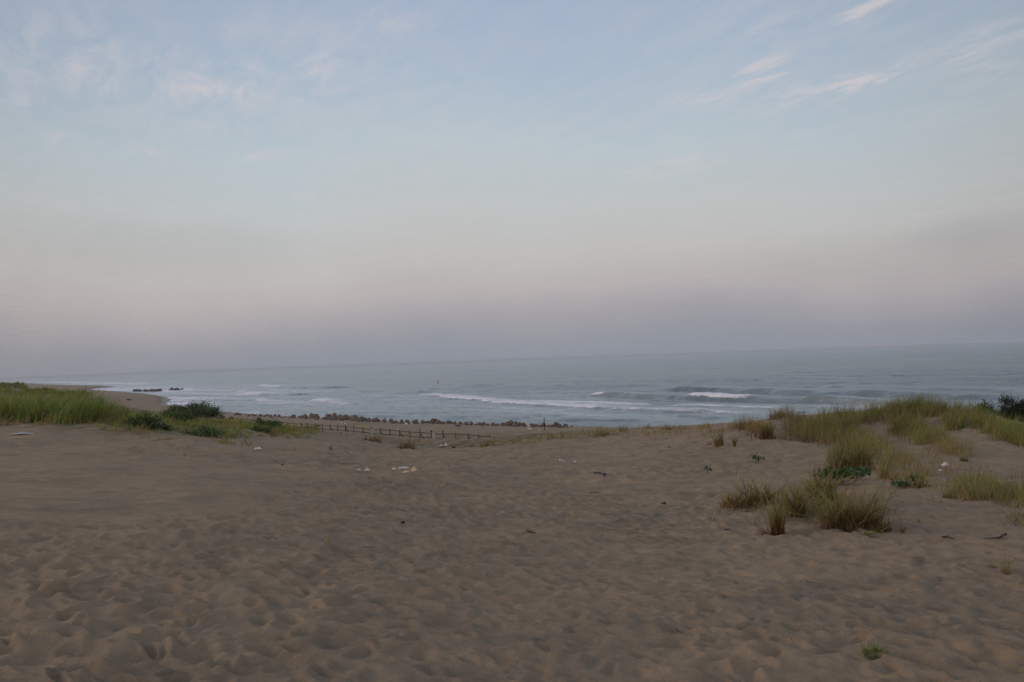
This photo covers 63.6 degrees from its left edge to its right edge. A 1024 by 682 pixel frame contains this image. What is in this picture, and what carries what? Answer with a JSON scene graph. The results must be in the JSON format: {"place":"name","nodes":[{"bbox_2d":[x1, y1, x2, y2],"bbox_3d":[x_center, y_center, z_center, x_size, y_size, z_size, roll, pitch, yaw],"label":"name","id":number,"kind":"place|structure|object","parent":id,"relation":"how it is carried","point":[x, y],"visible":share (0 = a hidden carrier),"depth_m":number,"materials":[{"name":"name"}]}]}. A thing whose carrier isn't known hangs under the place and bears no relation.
{"place":"outdoors","nodes":[
{"label":"outdoors","id":0,"kind":"place"},
{"bbox_2d":[0,382,1023,681],"bbox_3d":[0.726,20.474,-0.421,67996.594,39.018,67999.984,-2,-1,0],"label":"ground","id":1,"kind":"structure","parent":0,"point":[120,562],"depth_m":8.08,"materials":[{"name":"beige sand"}]},
{"bbox_2d":[10,432,32,434],"bbox_3d":[-14.811,2.783,24.997,0.731,0.065,0.271,-2,-1,0],"label":"plastic sheet","id":2,"kind":"object","parent":1,"relation":"on","point":[22,433],"visible":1,"depth_m":24.93,"materials":[{"name":"white plastic"}]},
{"bbox_2d":[0,381,185,425],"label":"tall grass","id":3,"kind":"structure","parent":1,"relation":"on","point":[37,409],"depth_m":29.77,"materials":[{"name":"green plant"}]},
{"bbox_2d":[122,411,168,428],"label":"shrub","id":4,"kind":"object","parent":1,"relation":"on","point":[143,420],"visible":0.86,"depth_m":27.87,"materials":[{"name":"green plant"}]},
{"bbox_2d":[156,422,171,430],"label":"shrub","id":5,"kind":"object","parent":1,"relation":"on","point":[166,428],"visible":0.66,"depth_m":28.43,"materials":[{"name":"green plant"}]},
{"bbox_2d":[159,402,190,416],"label":"shrub","id":6,"kind":"object","parent":1,"relation":"on","point":[173,407],"visible":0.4,"depth_m":35.86,"materials":[{"name":"green plant"}]},
{"bbox_2d":[162,407,200,423],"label":"shrub","id":7,"kind":"object","parent":1,"relation":"on","point":[190,416],"visible":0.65,"depth_m":32.58,"materials":[{"name":"green plant"}]},
{"bbox_2d":[174,400,213,417],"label":"shrub","id":8,"kind":"object","parent":1,"relation":"on","point":[199,411],"visible":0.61,"depth_m":39.01,"materials":[{"name":"green plant"}]},
{"bbox_2d":[178,425,224,437],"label":"shrub","id":9,"kind":"object","parent":1,"relation":"on","point":[208,431],"visible":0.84,"depth_m":28.50,"materials":[{"name":"green plant"}]},
{"bbox_2d":[88,412,327,457],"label":"grass","id":10,"kind":"structure","parent":1,"relation":"on","point":[239,425],"depth_m":30.80,"materials":[{"name":"green plant"}]},
{"bbox_2d":[193,400,224,418],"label":"shrub","id":11,"kind":"object","parent":1,"relation":"on","point":[214,412],"visible":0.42,"depth_m":40.50,"materials":[{"name":"green plant"}]},
{"bbox_2d":[253,415,267,426],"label":"shrub","id":12,"kind":"object","parent":1,"relation":"on","point":[259,421],"visible":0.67,"depth_m":36.51,"materials":[{"name":"green plant"}]},
{"bbox_2d":[250,423,276,432],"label":"shrub","id":13,"kind":"object","parent":1,"relation":"on","point":[264,428],"visible":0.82,"depth_m":33.49,"materials":[{"name":"green plant"}]},
{"bbox_2d":[263,417,282,427],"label":"shrub","id":14,"kind":"object","parent":1,"relation":"on","point":[272,423],"visible":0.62,"depth_m":37.62,"materials":[{"name":"green plant"}]},
{"bbox_2d":[285,423,306,432],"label":"grass tuft","id":15,"kind":"object","parent":1,"relation":"on","point":[300,427],"visible":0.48,"depth_m":37.08,"materials":[{"name":"green plant"}]},
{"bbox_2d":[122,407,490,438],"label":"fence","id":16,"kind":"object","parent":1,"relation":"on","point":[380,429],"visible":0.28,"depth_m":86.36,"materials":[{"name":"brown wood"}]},
{"bbox_2d":[343,414,348,419],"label":"boulder","id":17,"kind":"object","parent":1,"relation":"on","point":[345,416],"visible":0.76,"depth_m":132.33,"materials":[{"name":"stone"}]},
{"bbox_2d":[349,415,357,420],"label":"boulder","id":18,"kind":"object","parent":1,"relation":"on","point":[352,417],"visible":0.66,"depth_m":130.98,"materials":[{"name":"stone"}]},
{"bbox_2d":[356,417,363,421],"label":"boulder","id":19,"kind":"object","parent":1,"relation":"on","point":[359,419],"visible":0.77,"depth_m":123.70,"materials":[{"name":"stone"}]},
{"bbox_2d":[361,434,381,441],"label":"grass tuft","id":20,"kind":"object","parent":1,"relation":"on","point":[372,439],"visible":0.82,"depth_m":46.42,"materials":[{"name":"brown plant"}]},
{"bbox_2d":[396,431,419,448],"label":"grass tuft","id":21,"kind":"object","parent":1,"relation":"on","point":[408,444],"visible":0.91,"depth_m":34.13,"materials":[{"name":"brown plant"}]},
{"bbox_2d":[480,439,489,447],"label":"grass tuft","id":22,"kind":"object","parent":1,"relation":"on","point":[483,445],"visible":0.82,"depth_m":47.03,"materials":[{"name":"plant"}]},
{"bbox_2d":[711,428,723,447],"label":"grass tuft","id":23,"kind":"object","parent":1,"relation":"on","point":[718,442],"visible":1,"depth_m":27.48,"materials":[{"name":"brown plant"}]},
{"bbox_2d":[712,488,749,504],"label":"grass tuft","id":24,"kind":"object","parent":1,"relation":"on","point":[732,496],"visible":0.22,"depth_m":13.08,"materials":[{"name":"green plant"}]},
{"bbox_2d":[728,432,737,446],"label":"grass tuft","id":25,"kind":"object","parent":1,"relation":"on","point":[734,443],"visible":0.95,"depth_m":27.00,"materials":[{"name":"plant"}]},
{"bbox_2d":[706,464,794,510],"bbox_3d":[3.832,2.294,12.868,2.107,0.802,1.630,-2,-1,0],"label":"grass tuft","id":26,"kind":"object","parent":1,"relation":"on","point":[740,502],"visible":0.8,"depth_m":12.86,"materials":[{"name":"green plant"}]},
{"bbox_2d":[750,453,764,462],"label":"leafy plant","id":27,"kind":"object","parent":1,"relation":"on","point":[755,457],"visible":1,"depth_m":22.17,"materials":[{"name":"green plant"}]},
{"bbox_2d":[679,503,840,526],"bbox_3d":[3.154,2.329,11.052,2.690,0.435,1.671,-2,-1,0],"label":"grass tuft","id":28,"kind":"object","parent":1,"relation":"on","point":[797,513],"visible":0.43,"depth_m":11.04,"materials":[{"name":"green plant"}]},
{"bbox_2d":[749,420,773,437],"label":"grass tuft","id":29,"kind":"object","parent":1,"relation":"on","point":[756,433],"visible":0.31,"depth_m":29.39,"materials":[{"name":"green plant"}]},
{"bbox_2d":[759,527,771,534],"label":"grass tuft","id":30,"kind":"object","parent":1,"relation":"on","point":[766,532],"visible":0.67,"depth_m":10.63,"materials":[{"name":"brown plant"}]},
{"bbox_2d":[754,418,778,439],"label":"grass tuft","id":31,"kind":"object","parent":1,"relation":"on","point":[765,433],"visible":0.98,"depth_m":28.76,"materials":[{"name":"plant"}]},
{"bbox_2d":[754,478,806,535],"bbox_3d":[3.472,2.171,10.729,0.857,0.803,0.955,-2,-1,0],"label":"grass tuft","id":32,"kind":"object","parent":1,"relation":"on","point":[777,523],"visible":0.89,"depth_m":10.73,"materials":[{"name":"green plant"}]},
{"bbox_2d":[779,482,801,504],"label":"grass tuft","id":33,"kind":"object","parent":1,"relation":"on","point":[786,492],"visible":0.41,"depth_m":12.42,"materials":[{"name":"plant"}]},
{"bbox_2d":[769,471,834,518],"bbox_3d":[4.017,2.149,11.664,1.281,0.747,1.136,-1,-1,-33],"label":"grass tuft","id":34,"kind":"object","parent":1,"relation":"on","point":[798,506],"visible":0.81,"depth_m":11.64,"materials":[{"name":"green plant"}]},
{"bbox_2d":[779,447,862,499],"bbox_3d":[4.630,1.955,12.439,1.475,0.935,0.981,-2,-1,11],"label":"grass tuft","id":35,"kind":"object","parent":1,"relation":"on","point":[826,479],"visible":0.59,"depth_m":12.38,"materials":[{"name":"green plant"}]},
{"bbox_2d":[789,484,863,518],"bbox_3d":[4.324,2.224,11.200,1.560,0.588,1.407,-2,-1,0],"label":"grass tuft","id":36,"kind":"object","parent":1,"relation":"on","point":[827,505],"visible":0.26,"depth_m":11.38,"materials":[{"name":"green plant"}]},
{"bbox_2d":[810,481,855,505],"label":"grass tuft","id":37,"kind":"object","parent":1,"relation":"on","point":[832,497],"visible":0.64,"depth_m":12.08,"materials":[{"name":"plant"}]},
{"bbox_2d":[812,464,871,485],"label":"leafy plant","id":38,"kind":"object","parent":1,"relation":"on","point":[864,471],"visible":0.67,"depth_m":15.95,"materials":[{"name":"green plant"}]},
{"bbox_2d":[783,467,923,532],"bbox_3d":[4.443,2.038,10.713,1.904,0.969,1.828,-2,-1,0],"label":"grass tuft","id":39,"kind":"object","parent":1,"relation":"on","point":[851,520],"visible":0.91,"depth_m":10.70,"materials":[{"name":"green plant"}]},
{"bbox_2d":[819,429,887,470],"bbox_3d":[7.694,2.490,18.785,1.584,1.088,1.469,-3,-1,27],"label":"grass tuft","id":40,"kind":"object","parent":1,"relation":"on","point":[838,461],"visible":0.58,"depth_m":18.70,"materials":[{"name":"green plant"}]},
{"bbox_2d":[861,528,888,536],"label":"grass tuft","id":41,"kind":"object","parent":1,"relation":"on","point":[866,533],"visible":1,"depth_m":10.27,"materials":[{"name":"green plant"}]},
{"bbox_2d":[727,389,1023,523],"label":"dune grass","id":42,"kind":"structure","parent":1,"relation":"on","point":[900,412],"depth_m":27.58,"materials":[{"name":"green plant"}]},
{"bbox_2d":[849,638,907,660],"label":"grass tuft","id":43,"kind":"object","parent":1,"relation":"on","point":[869,649],"visible":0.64,"depth_m":4.97,"materials":[{"name":"green plant"}]},
{"bbox_2d":[867,517,897,532],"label":"grass tuft","id":44,"kind":"object","parent":1,"relation":"on","point":[885,527],"visible":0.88,"depth_m":10.54,"materials":[{"name":"green plant"}]},
{"bbox_2d":[872,452,894,479],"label":"grass tuft","id":45,"kind":"object","parent":1,"relation":"on","point":[881,471],"visible":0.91,"depth_m":17.17,"materials":[{"name":"plant"}]},
{"bbox_2d":[889,479,920,487],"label":"leafy plant","id":46,"kind":"object","parent":1,"relation":"on","point":[897,483],"visible":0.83,"depth_m":14.68,"materials":[{"name":"green plant"}]},
{"bbox_2d":[898,524,918,531],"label":"grass tuft","id":47,"kind":"object","parent":1,"relation":"on","point":[903,529],"visible":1,"depth_m":10.47,"materials":[{"name":"brown plant"}]},
{"bbox_2d":[905,472,923,482],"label":"leafy plant","id":48,"kind":"object","parent":1,"relation":"on","point":[912,477],"visible":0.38,"depth_m":15.06,"materials":[{"name":"green plant"}]},
{"bbox_2d":[901,466,931,488],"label":"grass tuft","id":49,"kind":"object","parent":1,"relation":"on","point":[919,483],"visible":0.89,"depth_m":14.53,"materials":[{"name":"green plant"}]},
{"bbox_2d":[938,488,955,498],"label":"grass tuft","id":50,"kind":"object","parent":1,"relation":"on","point":[944,495],"visible":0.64,"depth_m":13.23,"materials":[{"name":"green plant"}]},
{"bbox_2d":[941,407,971,430],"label":"grass tuft","id":51,"kind":"object","parent":1,"relation":"on","point":[958,422],"visible":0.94,"depth_m":27.26,"materials":[{"name":"plant"}]},
{"bbox_2d":[969,399,997,415],"bbox_3d":[19.577,3.530,34.026,2.407,2.299,1.919,-2,-1,0],"label":"pine tree","id":52,"kind":"object","parent":1,"relation":"on","point":[984,405],"visible":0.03,"depth_m":33.82,"materials":[{"name":"green plant"}]},
{"bbox_2d":[987,533,1006,538],"bbox_3d":[5.675,2.287,9.656,0.377,0.043,0.067,-1,-1,-26],"label":"driftwood stick","id":53,"kind":"object","parent":1,"relation":"on","point":[1002,535],"visible":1,"depth_m":9.63,"materials":[{"name":"brown wood"}]},
{"bbox_2d":[986,551,1022,574],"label":"grass tuft","id":54,"kind":"object","parent":1,"relation":"on","point":[1004,571],"visible":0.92,"depth_m":7.71,"materials":[{"name":"green plant"}]},
{"bbox_2d":[991,394,1023,421],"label":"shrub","id":55,"kind":"object","parent":1,"relation":"on","point":[1018,407],"visible":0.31,"depth_m":32.80,"materials":[{"name":"green plant"}]},
{"bbox_2d":[0,340,1023,427],"bbox_3d":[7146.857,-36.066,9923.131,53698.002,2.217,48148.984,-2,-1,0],"label":"sea","id":56,"kind":"structure","parent":0,"point":[674,389],"depth_m":286.46,"materials":[{"name":"liquid"}]},
{"bbox_2d":[133,389,161,391],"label":"breakwater","id":57,"kind":"object","parent":56,"relation":"in","point":[145,390],"visible":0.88,"depth_m":409.00,"materials":[{"name":"grey stone"}]},
{"bbox_2d":[0,0,1023,376],"label":"sky","id":58,"kind":"structure","parent":0,"point":[185,184],"materials":[{"name":"blue"}]},
{"bbox_2d":[337,420,738,447],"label":"crest grass","id":59,"kind":"structure","parent":0,"point":[599,432],"depth_m":42.99,"materials":[{"name":"plant"}]},
{"bbox_2d":[712,462,1023,571],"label":"stray grass","id":60,"kind":"structure","parent":0,"point":[759,509],"depth_m":12.46,"materials":[{"name":"green plant"}]},
{"bbox_2d":[919,468,1023,526],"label":"slope grass","id":61,"kind":"structure","parent":0,"point":[985,492],"depth_m":12.97,"materials":[{"name":"green plant"}]}
]}

